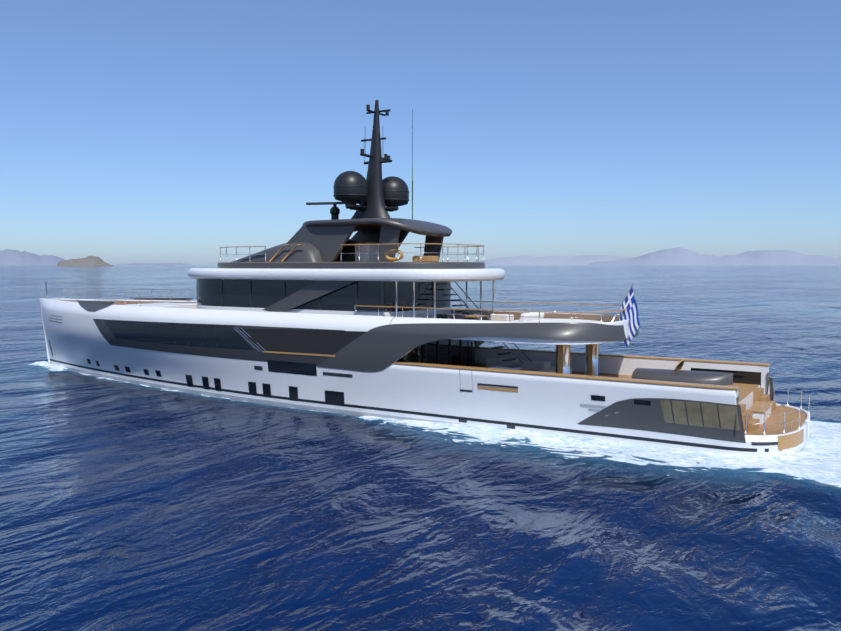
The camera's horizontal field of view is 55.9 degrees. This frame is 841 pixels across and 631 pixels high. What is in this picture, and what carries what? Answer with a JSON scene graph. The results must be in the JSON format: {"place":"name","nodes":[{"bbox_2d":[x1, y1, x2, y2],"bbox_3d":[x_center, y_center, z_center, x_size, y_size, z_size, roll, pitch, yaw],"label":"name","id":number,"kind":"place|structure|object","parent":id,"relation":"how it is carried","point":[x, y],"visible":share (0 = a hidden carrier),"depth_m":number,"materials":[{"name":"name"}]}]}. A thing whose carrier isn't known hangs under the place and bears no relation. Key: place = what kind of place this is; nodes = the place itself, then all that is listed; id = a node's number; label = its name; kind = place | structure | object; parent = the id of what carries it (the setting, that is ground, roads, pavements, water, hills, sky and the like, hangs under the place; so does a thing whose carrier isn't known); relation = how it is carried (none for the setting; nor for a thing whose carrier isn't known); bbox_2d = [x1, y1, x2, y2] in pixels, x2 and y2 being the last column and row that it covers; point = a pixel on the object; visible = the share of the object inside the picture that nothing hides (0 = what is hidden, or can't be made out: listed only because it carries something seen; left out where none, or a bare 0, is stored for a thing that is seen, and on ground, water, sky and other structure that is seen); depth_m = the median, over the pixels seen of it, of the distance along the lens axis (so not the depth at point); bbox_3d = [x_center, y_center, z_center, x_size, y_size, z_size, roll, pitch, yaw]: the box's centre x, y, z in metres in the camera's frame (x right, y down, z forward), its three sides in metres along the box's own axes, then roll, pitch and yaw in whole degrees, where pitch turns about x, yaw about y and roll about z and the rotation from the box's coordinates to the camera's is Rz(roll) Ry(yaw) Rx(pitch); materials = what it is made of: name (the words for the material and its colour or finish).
{"place":"outdoors","nodes":[
{"label":"outdoors","id":0,"kind":"place"},
{"bbox_2d":[0,249,64,265],"bbox_3d":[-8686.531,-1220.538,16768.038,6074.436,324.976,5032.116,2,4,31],"label":"land","id":1,"kind":"structure","parent":0,"point":[8,257],"depth_m":14870.38,"materials":[{"name":"stone"}]},
{"bbox_2d":[113,263,192,265],"bbox_3d":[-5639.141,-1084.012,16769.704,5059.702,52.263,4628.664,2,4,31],"label":"land","id":2,"kind":"structure","parent":0,"point":[155,264],"depth_m":14655.01,"materials":[{"name":"stone"}]},
{"bbox_2d":[126,302,196,308],"bbox_3d":[-18.740,-0.479,55.940,3.600,0.600,5.200,2,4,31],"label":"yacht fore locker","id":3,"kind":"object","parent":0,"point":[181,305],"visible":0.23,"depth_m":55.88,"materials":[{"name":"white"}]},
{"bbox_2d":[186,375,192,386],"bbox_3d":[-14.275,4.044,48.965,0.527,0.696,0.144,3,5,37],"label":"hull window","id":4,"kind":"structure","parent":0,"point":[189,380],"depth_m":48.96,"materials":[{"name":"grey"}]},
{"bbox_2d":[202,377,208,388],"bbox_3d":[-13.025,4.094,48.029,0.498,0.725,0.175,2,4,31],"label":"hull window","id":5,"kind":"structure","parent":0,"point":[205,382],"depth_m":48.02,"materials":[{"name":"grey"}]},
{"bbox_2d":[214,379,220,390],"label":"window","id":6,"kind":"structure","parent":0,"point":[217,385],"depth_m":47.37,"materials":[{"name":"grey"}]},
{"bbox_2d":[263,384,269,396],"bbox_3d":[-8.738,4.263,45.015,0.538,0.727,0.093,2,4,31],"label":"hull window","id":7,"kind":"structure","parent":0,"point":[266,390],"depth_m":45.02,"materials":[{"name":"grey"}]},
{"bbox_2d":[240,329,365,354],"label":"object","id":8,"kind":"object","parent":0,"point":[328,342],"visible":0.88,"depth_m":43.03,"materials":[{"name":"glass"}]},
{"bbox_2d":[385,249,403,260],"bbox_3d":[-1.370,-3.127,41.180,1.176,0.620,0.180,2,4,31],"label":"yacht life ring","id":9,"kind":"object","parent":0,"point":[387,257],"visible":0.94,"depth_m":41.10,"materials":[{"name":"brown"}]},
{"bbox_2d":[0,265,840,630],"bbox_3d":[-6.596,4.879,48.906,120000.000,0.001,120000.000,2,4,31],"label":"sea water","id":10,"kind":"structure","parent":0,"point":[128,507],"depth_m":26.34,"materials":[{"name":"liquid"}]},
{"bbox_2d":[57,256,112,265],"bbox_3d":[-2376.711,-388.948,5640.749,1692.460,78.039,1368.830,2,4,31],"label":"islet","id":11,"kind":"object","parent":10,"relation":"in","point":[92,261],"visible":0.94,"depth_m":4964.03,"materials":[{"name":"stone"}]},
{"bbox_2d":[40,298,809,456],"bbox_3d":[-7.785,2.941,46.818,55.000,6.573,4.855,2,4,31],"label":"hull","id":12,"kind":"object","parent":10,"relation":"on","point":[75,337],"visible":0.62,"depth_m":41.18,"materials":[{"name":"metal"}]},
{"bbox_2d":[76,300,113,311],"bbox_3d":[-22.758,-0.669,54.678,5.872,0.728,0.585,3,5,42],"label":"bulwark recess","id":13,"kind":"object","parent":12,"relation":"on","point":[92,306],"visible":0.92,"depth_m":54.32,"materials":[{"name":"grey paint"}]},
{"bbox_2d":[45,288,195,304],"bbox_3d":[-23.017,-1.486,58.472,15.439,0.870,7.018,2,4,31],"label":"bow railing","id":14,"kind":"object","parent":12,"relation":"on","point":[99,299],"visible":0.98,"depth_m":59.33,"materials":[{"name":"silver metal"}]},
{"bbox_2d":[131,298,192,300],"bbox_3d":[-19.493,-1.011,60.054,5.872,0.728,0.585,1,4,20],"label":"handrail","id":15,"kind":"object","parent":12,"relation":"on","point":[186,299],"visible":0.33,"depth_m":59.80,"materials":[{"name":"metal"}]},
{"bbox_2d":[93,319,344,365],"bbox_3d":[-13.260,1.414,47.506,22.058,2.039,0.534,2,4,34],"label":"window surround","id":16,"kind":"object","parent":12,"relation":"attached to","point":[254,354],"visible":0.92,"depth_m":46.33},
{"bbox_2d":[104,320,252,349],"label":"window","id":17,"kind":"structure","parent":16,"relation":"in","point":[225,336],"depth_m":48.07,"materials":[{"name":"glass"}]},
{"bbox_2d":[263,351,334,356],"bbox_3d":[-6.676,2.085,43.223,5.072,0.165,0.011,2,4,31],"label":"yacht balcony rail","id":18,"kind":"object","parent":16,"relation":"attached to","point":[326,355],"visible":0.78,"depth_m":43.14,"materials":[{"name":"wood"}]},
{"bbox_2d":[248,382,255,394],"bbox_3d":[-9.684,4.213,45.653,0.546,0.719,0.110,2,4,31],"label":"hull window","id":19,"kind":"structure","parent":12,"relation":"in","point":[252,388],"depth_m":45.65,"materials":[{"name":"grey"}]},
{"bbox_2d":[267,360,316,375],"bbox_3d":[-7.101,2.882,43.670,3.505,0.664,0.101,2,4,32],"label":"hull window","id":20,"kind":"structure","parent":12,"relation":"attached to","point":[293,367],"depth_m":43.64,"materials":[{"name":"black glass"}]},
{"bbox_2d":[289,387,297,400],"bbox_3d":[-7.043,4.331,43.902,0.569,0.743,0.069,2,4,31],"label":"hull window","id":21,"kind":"structure","parent":12,"relation":"in","point":[293,392],"depth_m":43.90,"materials":[{"name":"grey"}]},
{"bbox_2d":[196,304,450,318],"bbox_3d":[-6.724,-0.166,48.663,16.300,0.900,7.400,2,4,31],"label":"yacht house base","id":22,"kind":"object","parent":12,"relation":"on","point":[421,313],"visible":0.19,"depth_m":44.21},
{"bbox_2d":[263,280,356,310],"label":"diagonal support panel","id":23,"kind":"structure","parent":22,"relation":"on","point":[315,290],"depth_m":43.71,"materials":[{"name":"metal"}]},
{"bbox_2d":[325,391,343,405],"bbox_3d":[-4.607,4.421,42.397,1.219,0.695,0.046,2,4,31],"label":"window","id":24,"kind":"structure","parent":12,"relation":"in","point":[335,398],"depth_m":42.40,"materials":[{"name":"grey"}]},
{"bbox_2d":[323,372,351,377],"bbox_3d":[-4.409,3.144,42.053,1.959,0.179,0.021,2,4,31],"label":"yacht slot","id":25,"kind":"object","parent":12,"relation":"attached to","point":[337,374],"visible":1,"depth_m":42.03,"materials":[{"name":"grey"}]},
{"bbox_2d":[50,359,781,451],"bbox_3d":[-7.736,4.496,46.261,53.754,0.140,3.087,2,4,34],"label":"waterline stripe","id":26,"kind":"object","parent":12,"relation":"on","point":[555,428],"visible":0.85,"depth_m":37.89,"materials":[{"name":"grey"}]},
{"bbox_2d":[318,322,626,371],"bbox_3d":[2.174,1.498,40.315,15.527,2.916,4.296,2,4,31],"label":"side fairing panel","id":27,"kind":"object","parent":12,"relation":"on","point":[378,348],"visible":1,"depth_m":38.91,"materials":[{"name":"metal"}]},
{"bbox_2d":[477,383,517,387],"bbox_3d":[3.607,3.296,37.167,2.105,0.089,0.010,2,4,31],"label":"hull recess","id":28,"kind":"object","parent":12,"relation":"attached to","point":[497,385],"visible":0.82,"depth_m":37.17,"materials":[{"name":"grey"}]},
{"bbox_2d":[478,386,517,392],"bbox_3d":[3.613,3.453,37.200,2.094,0.160,0.019,2,4,31],"label":"panel","id":29,"kind":"object","parent":12,"relation":"attached to","point":[497,389],"visible":1,"depth_m":37.19,"materials":[{"name":"brown wood"}]},
{"bbox_2d":[389,317,628,363],"bbox_3d":[3.965,1.411,37.900,11.956,2.361,3.597,1,4,11],"label":"yacht upper edge","id":30,"kind":"object","parent":12,"relation":"on","point":[413,320],"visible":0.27,"depth_m":38.29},
{"bbox_2d":[395,281,396,316],"bbox_3d":[-1.237,-0.507,40.797,0.100,2.580,0.100,2,4,31],"label":"support pole","id":31,"kind":"object","parent":30,"relation":"on","point":[396,295],"visible":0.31,"depth_m":40.73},
{"bbox_2d":[413,282,414,316],"bbox_3d":[-0.339,-0.479,40.352,0.100,2.580,0.100,2,4,31],"label":"support pole","id":32,"kind":"object","parent":30,"relation":"on","point":[414,299],"visible":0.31,"depth_m":40.29,"materials":[{"name":"metal"}]},
{"bbox_2d":[355,302,622,322],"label":"railing posts","id":33,"kind":"object","parent":30,"relation":"on","point":[530,307],"visible":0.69,"depth_m":39.80,"materials":[{"name":"silver metal"}]},
{"bbox_2d":[354,300,625,312],"bbox_3d":[4.316,-0.512,41.935,13.520,0.045,7.911,2,4,31],"label":"railing","id":34,"kind":"object","parent":33,"relation":"on","point":[511,310],"visible":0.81,"depth_m":39.51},
{"bbox_2d":[620,288,639,347],"bbox_3d":[10.104,0.081,38.332,1.160,3.022,0.224,3,4,36],"label":"flag","id":35,"kind":"object","parent":30,"relation":"attached to","point":[630,312],"visible":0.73,"depth_m":38.30,"materials":[{"name":"fabric"}]},
{"bbox_2d":[611,283,633,321],"bbox_3d":[9.830,-0.610,38.580,1.104,1.934,0.120,2,4,31],"label":"yacht ensign staff","id":36,"kind":"object","parent":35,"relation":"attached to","point":[622,302],"visible":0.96,"depth_m":38.55,"materials":[{"name":"silver metal"}]},
{"bbox_2d":[484,313,637,342],"bbox_3d":[4.871,1.216,44.757,15.527,2.916,4.296,2,4,31],"label":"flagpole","id":37,"kind":"object","parent":12,"relation":"on","point":[636,334],"visible":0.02,"depth_m":39.95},
{"bbox_2d":[393,361,739,389],"bbox_3d":[5.775,2.661,36.083,16.400,0.085,0.623,2,4,31],"label":"cap rail","id":38,"kind":"object","parent":12,"relation":"on","point":[581,376],"visible":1,"depth_m":35.23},
{"bbox_2d":[580,404,607,408],"bbox_3d":[7.916,4.008,34.676,1.960,0.128,0.015,2,4,31],"label":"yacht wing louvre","id":39,"kind":"object","parent":12,"relation":"attached to","point":[591,406],"visible":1,"depth_m":34.88,"materials":[{"name":"grey"}]},
{"bbox_2d":[591,395,604,400],"bbox_3d":[7.771,3.619,34.686,0.643,0.240,0.028,2,4,31],"label":"hull opening","id":40,"kind":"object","parent":12,"relation":"attached to","point":[597,398],"depth_m":34.69,"materials":[{"name":"black glass"}]},
{"bbox_2d":[473,364,759,410],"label":"deck","id":41,"kind":"structure","parent":12,"relation":"on","point":[745,393],"depth_m":38.56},
{"bbox_2d":[396,339,474,366],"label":"glass window","id":42,"kind":"structure","parent":41,"relation":"on","point":[416,354],"depth_m":43.21,"materials":[{"name":"black glass"}]},
{"bbox_2d":[449,339,450,364],"bbox_3d":[1.631,1.972,43.724,0.060,2.400,0.080,2,4,31],"label":"window mullion","id":43,"kind":"object","parent":42,"relation":"attached to","point":[449,351],"visible":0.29,"depth_m":43.70},
{"bbox_2d":[460,340,461,365],"bbox_3d":[2.304,1.901,44.834,0.060,2.400,0.080,2,4,31],"label":"window mullion","id":44,"kind":"object","parent":42,"relation":"attached to","point":[460,352],"visible":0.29,"depth_m":44.82},
{"bbox_2d":[451,337,615,344],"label":"deck ceiling","id":45,"kind":"structure","parent":42,"relation":"on","point":[531,341],"depth_m":36.28,"materials":[{"name":"white paint"}]},
{"bbox_2d":[196,279,450,311],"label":"window","id":46,"kind":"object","parent":45,"relation":"on","point":[265,293],"visible":0.6,"depth_m":44.47,"materials":[{"name":"glass"}]},
{"bbox_2d":[356,282,357,311],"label":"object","id":47,"kind":"object","parent":46,"relation":"attached to","point":[356,296],"visible":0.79,"depth_m":42.23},
{"bbox_2d":[188,268,504,281],"bbox_3d":[-5.185,-2.512,47.578,21.100,0.640,8.600,2,4,31],"label":"deck overhang","id":48,"kind":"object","parent":45,"relation":"on","point":[438,275],"depth_m":42.07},
{"bbox_2d":[232,239,357,261],"bbox_3d":[-7.708,-4.051,49.013,8.600,1.569,7.100,2,4,31],"label":"side fairing","id":49,"kind":"object","parent":48,"relation":"on","point":[307,252],"visible":0.44,"depth_m":45.26,"materials":[{"name":"metal"}]},
{"bbox_2d":[220,246,265,261],"bbox_3d":[-10.709,-3.599,46.866,4.757,0.900,0.425,4,5,44],"label":"railing","id":50,"kind":"object","parent":49,"relation":"on","point":[236,254],"visible":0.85,"depth_m":46.69,"materials":[{"name":"silver metal"}]},
{"bbox_2d":[269,244,291,261],"bbox_3d":[-7.960,-3.534,44.981,1.630,1.000,0.090,2,4,31],"label":"stair handrail","id":51,"kind":"object","parent":49,"relation":"on","point":[282,247],"visible":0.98,"depth_m":44.94,"materials":[{"name":"brown wood"}]},
{"bbox_2d":[281,244,303,261],"bbox_3d":[-7.191,-3.505,44.515,1.630,1.000,0.090,2,4,31],"label":"stair handrail","id":52,"kind":"object","parent":49,"relation":"on","point":[285,257],"visible":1,"depth_m":44.48,"materials":[{"name":"brown wood"}]},
{"bbox_2d":[302,218,451,236],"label":"hardtop roof","id":53,"kind":"structure","parent":49,"relation":"on","point":[419,227],"depth_m":43.14,"materials":[{"name":"grey paint"}]},
{"bbox_2d":[330,204,339,219],"bbox_3d":[-5.026,-6.049,46.554,0.600,0.950,0.600,2,4,31],"label":"radar pedestal","id":54,"kind":"object","parent":53,"relation":"on","point":[334,211],"visible":0.92,"depth_m":46.37,"materials":[{"name":"metal"}]},
{"bbox_2d":[306,201,360,204],"bbox_3d":[-5.026,-6.593,46.519,3.600,0.140,0.220,1,4,16],"label":"radar antenna","id":55,"kind":"object","parent":54,"relation":"on","point":[320,203],"visible":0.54,"depth_m":46.61,"materials":[{"name":"metal"}]},
{"bbox_2d":[347,100,398,218],"bbox_3d":[-2.919,-8.907,45.795,2.952,6.850,3.235,-1,4,-11],"label":"yacht mast","id":56,"kind":"object","parent":53,"relation":"on","point":[372,205],"visible":0.9,"depth_m":45.34,"materials":[{"name":"black"}]},
{"bbox_2d":[334,171,367,210],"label":"satellite dome","id":57,"kind":"structure","parent":56,"relation":"attached to","point":[351,178],"depth_m":44.24,"materials":[{"name":"black"}]},
{"bbox_2d":[333,185,367,196],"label":"radome trim bands","id":58,"kind":"object","parent":57,"relation":"attached to","point":[350,194],"visible":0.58,"depth_m":44.07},
{"bbox_2d":[382,176,408,211],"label":"satellite dome","id":59,"kind":"structure","parent":56,"relation":"attached to","point":[393,183],"depth_m":45.88,"materials":[{"name":"black"}]},
{"bbox_2d":[412,110,412,218],"bbox_3d":[-0.455,-8.510,44.675,0.052,6.100,0.060,2,4,31],"label":"yacht whip","id":60,"kind":"object","parent":53,"relation":"on","point":[412,164],"visible":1,"depth_m":44.66,"materials":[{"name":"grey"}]},
{"bbox_2d":[286,224,357,261],"bbox_3d":[-6.136,-4.078,44.940,6.300,2.100,0.240,2,4,31],"label":"hardtop support","id":61,"kind":"object","parent":48,"relation":"on","point":[326,241],"visible":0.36,"depth_m":44.26,"materials":[{"name":"metal"}]},
{"bbox_2d":[218,262,484,268],"bbox_3d":[-4.629,-2.980,47.211,17.400,0.380,7.900,2,4,31],"label":"yacht coaming","id":62,"kind":"object","parent":48,"relation":"on","point":[375,265],"visible":0.94,"depth_m":42.42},
{"bbox_2d":[341,244,483,261],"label":"railing posts","id":63,"kind":"object","parent":62,"relation":"on","point":[467,254],"visible":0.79,"depth_m":42.80,"materials":[{"name":"metal"}]},
{"bbox_2d":[340,243,484,247],"bbox_3d":[0.177,-3.905,44.233,5.840,0.045,7.620,2,4,31],"label":"handrail","id":64,"kind":"object","parent":63,"relation":"on","point":[421,243],"visible":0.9,"depth_m":41.68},
{"bbox_2d":[355,243,378,261],"bbox_3d":[-2.662,-3.632,45.975,1.000,1.050,2.600,2,4,31],"label":"glass panel","id":65,"kind":"object","parent":48,"relation":"on","point":[368,253],"visible":0.48,"depth_m":44.89,"materials":[{"name":"glass"}]},
{"bbox_2d":[351,229,408,249],"bbox_3d":[-3.254,-4.380,49.685,6.300,2.100,0.240,2,4,31],"label":"window","id":66,"kind":"structure","parent":48,"relation":"on","point":[370,235],"depth_m":49.36,"materials":[{"name":"glass"}]},
{"bbox_2d":[377,225,400,261],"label":"support pillar","id":67,"kind":"structure","parent":48,"relation":"on","point":[389,234],"depth_m":42.60,"materials":[{"name":"metal"}]},
{"bbox_2d":[434,282,435,317],"bbox_3d":[0.718,-0.467,40.166,0.100,2.580,0.100,2,4,31],"label":"support pole","id":68,"kind":"object","parent":45,"relation":"on","point":[434,299],"visible":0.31,"depth_m":40.11,"materials":[{"name":"metal"}]},
{"bbox_2d":[437,313,447,318],"bbox_3d":[1.164,0.278,42.787,0.450,0.750,0.450,2,4,31],"label":"chair","id":69,"kind":"object","parent":45,"relation":"on","point":[443,316],"visible":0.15,"depth_m":42.59,"materials":[{"name":"grey"}]},
{"bbox_2d":[454,314,465,318],"bbox_3d":[2.104,0.314,42.218,0.450,0.750,0.450,2,4,31],"label":"chair","id":70,"kind":"object","parent":45,"relation":"on","point":[459,316],"visible":0.25,"depth_m":42.05,"materials":[{"name":"grey"}]},
{"bbox_2d":[480,281,481,312],"bbox_3d":[3.566,-0.888,46.780,0.100,2.580,0.100,2,4,31],"label":"support pole","id":71,"kind":"object","parent":45,"relation":"on","point":[480,295],"visible":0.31,"depth_m":46.73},
{"bbox_2d":[460,313,513,320],"bbox_3d":[3.731,0.193,45.382,3.200,0.550,0.900,2,4,31],"label":"sofa","id":72,"kind":"object","parent":45,"relation":"on","point":[501,317],"visible":0.25,"depth_m":44.55,"materials":[{"name":"fabric"}]},
{"bbox_2d":[479,317,531,363],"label":"staircase","id":73,"kind":"structure","parent":45,"relation":"on","point":[510,350],"depth_m":40.13,"materials":[{"name":"silver metal"}]},
{"bbox_2d":[469,310,620,346],"bbox_3d":[7.832,1.006,44.268,3.597,2.361,11.956,-3,5,-38],"label":"railing","id":74,"kind":"object","parent":45,"relation":"attached to","point":[589,316],"visible":0.23,"depth_m":44.56,"materials":[{"name":"metal"}]},
{"bbox_2d":[512,318,600,322],"bbox_3d":[7.001,0.542,40.371,5.040,0.540,4.200,2,4,31],"label":"sun lounger","id":75,"kind":"object","parent":45,"relation":"on","point":[546,320],"visible":0.17,"depth_m":40.26,"materials":[{"name":"fabric"}]},
{"bbox_2d":[519,312,543,321],"bbox_3d":[5.734,0.106,40.762,0.350,0.500,2.400,19,13,29],"label":"sofa","id":76,"kind":"object","parent":75,"relation":"on","point":[531,316],"visible":0.65,"depth_m":40.21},
{"bbox_3d":[2.383,0.334,43.163,0.300,0.600,0.300,2,4,31],"label":"yacht table leg","id":77,"kind":"object","parent":45,"relation":"on","visible":0},
{"bbox_2d":[448,314,485,317],"bbox_3d":[2.383,0.005,43.142,2.200,0.080,1.200,2,4,31],"label":"table","id":78,"kind":"object","parent":77,"relation":"on","point":[469,315],"visible":0.58,"depth_m":42.59,"materials":[{"name":"brown wood"}]},
{"bbox_2d":[471,340,472,366],"bbox_3d":[2.978,1.831,45.943,0.060,2.400,0.080,2,4,31],"label":"window mullion","id":79,"kind":"object","parent":41,"relation":"attached to","point":[471,353],"visible":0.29,"depth_m":45.95,"materials":[{"name":"grey"}]},
{"bbox_2d":[489,365,526,369],"bbox_3d":[4.521,2.832,42.023,1.800,0.080,1.600,2,4,31],"label":"sofa","id":80,"kind":"object","parent":41,"relation":"on","point":[507,367],"visible":0.54,"depth_m":42.29,"materials":[{"name":"fabric"}]},
{"bbox_2d":[486,358,550,370],"bbox_3d":[5.493,2.818,44.596,3.600,0.600,1.000,2,4,31],"label":"sofa","id":81,"kind":"object","parent":41,"relation":"on","point":[533,365],"visible":0.54,"depth_m":44.01,"materials":[{"name":"fabric"}]},
{"bbox_2d":[537,366,571,373],"bbox_3d":[6.745,3.067,40.688,1.000,0.600,3.200,2,4,31],"label":"sofa","id":82,"kind":"object","parent":41,"relation":"on","point":[552,369],"visible":0.23,"depth_m":40.64,"materials":[{"name":"fabric"}]},
{"bbox_2d":[475,348,768,393],"bbox_3d":[10.109,3.177,43.685,16.700,1.900,0.322,2,4,31],"label":"bulwark","id":83,"kind":"object","parent":41,"relation":"on","point":[618,365],"visible":0.23,"depth_m":43.10,"materials":[{"name":"metal"}]},
{"bbox_2d":[475,346,770,365],"bbox_3d":[10.348,2.182,43.611,16.400,0.085,0.623,2,4,31],"label":"yacht teak cap","id":84,"kind":"object","parent":83,"relation":"on","point":[654,357],"visible":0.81,"depth_m":42.42,"materials":[{"name":"wood"}]},
{"bbox_2d":[691,368,760,387],"bbox_3d":[15.495,3.193,40.277,3.400,0.850,0.020,2,4,31],"label":"bulwark recess","id":85,"kind":"object","parent":83,"relation":"in","point":[745,377],"visible":0.29,"depth_m":39.83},
{"bbox_2d":[632,368,732,384],"bbox_3d":[12.876,2.969,38.833,4.600,0.630,2.040,2,4,31],"label":"yacht tender","id":86,"kind":"object","parent":41,"relation":"on","point":[706,377],"visible":0.92,"depth_m":38.08,"materials":[{"name":"grey paint"}]},
{"bbox_2d":[577,398,745,442],"bbox_3d":[9.996,4.227,33.510,7.039,1.594,0.302,2,4,31],"label":"panel","id":87,"kind":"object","parent":12,"relation":"attached to","point":[630,414],"depth_m":33.02,"materials":[{"name":"metal"}]},
{"bbox_2d":[634,399,650,405],"bbox_3d":[9.426,3.698,33.674,0.712,0.208,0.024,2,4,31],"label":"hull opening","id":88,"kind":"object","parent":87,"relation":"attached to","point":[641,402],"depth_m":33.67,"materials":[{"name":"black glass"}]},
{"bbox_2d":[742,411,752,430],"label":"staircase","id":89,"kind":"structure","parent":12,"relation":"on","point":[749,415],"depth_m":33.01,"materials":[{"name":"brown wood"}]},
{"bbox_2d":[747,418,758,431],"bbox_3d":[14.000,4.612,33.333,0.300,0.350,1.200,2,4,31],"label":"stair side panel","id":90,"kind":"object","parent":12,"relation":"on","point":[753,426],"visible":0.86,"depth_m":32.88,"materials":[{"name":"brown wood"}]},
{"bbox_2d":[753,387,763,403],"bbox_3d":[16.216,4.012,38.042,0.300,0.950,1.200,2,4,31],"label":"stair step","id":91,"kind":"object","parent":12,"relation":"on","point":[758,392],"visible":0.5,"depth_m":37.57,"materials":[{"name":"brown wood"}]},
{"bbox_2d":[752,406,770,423],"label":"wall","id":92,"kind":"structure","parent":12,"relation":"on","point":[760,416],"depth_m":34.50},
{"bbox_2d":[747,401,772,412],"bbox_3d":[15.254,4.103,35.586,0.700,0.080,2.700,2,4,31],"label":"landing","id":93,"kind":"object","parent":92,"relation":"on","point":[759,407],"visible":0.9,"depth_m":35.45,"materials":[{"name":"wood"}]},
{"bbox_2d":[751,442,777,445],"bbox_3d":[13.840,5.149,31.825,1.108,0.130,0.080,0,4,-4],"label":"yacht stern slot","id":94,"kind":"object","parent":12,"relation":"attached to","point":[763,443],"visible":1,"depth_m":31.80,"materials":[{"name":"grey"}]},
{"bbox_2d":[759,394,769,401],"bbox_3d":[16.456,4.170,37.907,0.300,0.650,1.200,2,4,31],"label":"stair step","id":95,"kind":"object","parent":12,"relation":"on","point":[764,397],"visible":0.36,"depth_m":37.65,"materials":[{"name":"brown wood"}]},
{"bbox_2d":[769,377,773,400],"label":"yacht wing","id":96,"kind":"structure","parent":12,"relation":"on","point":[771,389],"depth_m":39.48,"materials":[{"name":"metal"}]},
{"bbox_2d":[744,405,806,434],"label":"swim platform","id":97,"kind":"structure","parent":12,"relation":"on","point":[771,426],"depth_m":34.78,"materials":[{"name":"wood"}]},
{"bbox_2d":[745,408,799,434],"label":"yacht stern stanchions","id":98,"kind":"object","parent":97,"relation":"on","point":[746,423],"visible":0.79,"depth_m":32.05,"materials":[{"name":"metal"}]},
{"bbox_2d":[773,386,809,413],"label":"yacht stern stanchions","id":99,"kind":"object","parent":97,"relation":"on","point":[794,398],"visible":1,"depth_m":37.93,"materials":[{"name":"metal"}]},
{"bbox_2d":[778,428,807,449],"bbox_3d":[15.756,5.055,33.141,0.314,0.590,3.730,3,5,43],"label":"transom panel","id":100,"kind":"object","parent":12,"relation":"on","point":[792,440],"visible":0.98,"depth_m":32.28,"materials":[{"name":"wood"}]},
{"bbox_2d":[29,361,840,496],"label":"wake foam","id":101,"kind":"object","parent":10,"relation":"on","point":[817,458],"visible":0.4,"depth_m":33.18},
{"bbox_2d":[0,0,840,264],"label":"sky","id":102,"kind":"structure","parent":0,"point":[132,131],"materials":[{"name":"blue"}]},
{"bbox_2d":[412,256,438,261],"bbox_3d":[0.266,-2.947,41.194,1.200,0.300,0.700,2,4,31],"label":"yacht sun deck locker","id":103,"kind":"object","parent":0,"point":[426,258],"visible":1,"depth_m":40.88,"materials":[{"name":"wood"}]},
{"bbox_2d":[423,235,443,257],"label":"support pillar","id":104,"kind":"structure","parent":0,"point":[432,249],"depth_m":46.69,"materials":[{"name":"metal"}]},
{"bbox_2d":[446,282,478,308],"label":"staircase","id":105,"kind":"structure","parent":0,"point":[464,293],"depth_m":44.84,"materials":[{"name":"metal"}]},
{"bbox_2d":[477,255,633,264],"bbox_3d":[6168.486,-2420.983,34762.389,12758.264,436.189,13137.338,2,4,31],"label":"land","id":106,"kind":"structure","parent":0,"point":[559,260],"depth_m":30956.58,"materials":[{"name":"stone"}]},
{"bbox_2d":[558,345,562,372],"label":"pillar","id":107,"kind":"structure","parent":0,"point":[560,358],"depth_m":37.78,"materials":[{"name":"wood"}]},
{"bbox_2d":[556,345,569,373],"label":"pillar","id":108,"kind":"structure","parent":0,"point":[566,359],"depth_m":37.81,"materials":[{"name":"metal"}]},
{"bbox_2d":[587,344,592,375],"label":"pillar","id":109,"kind":"structure","parent":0,"point":[589,360],"depth_m":41.40,"materials":[{"name":"wood"}]},
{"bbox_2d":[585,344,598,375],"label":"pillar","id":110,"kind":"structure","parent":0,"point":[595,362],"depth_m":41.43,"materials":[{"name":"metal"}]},
{"bbox_2d":[589,247,840,264],"bbox_3d":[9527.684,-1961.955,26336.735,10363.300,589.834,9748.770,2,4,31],"label":"land","id":111,"kind":"structure","parent":0,"point":[678,256],"depth_m":23351.71,"materials":[{"name":"stone"}]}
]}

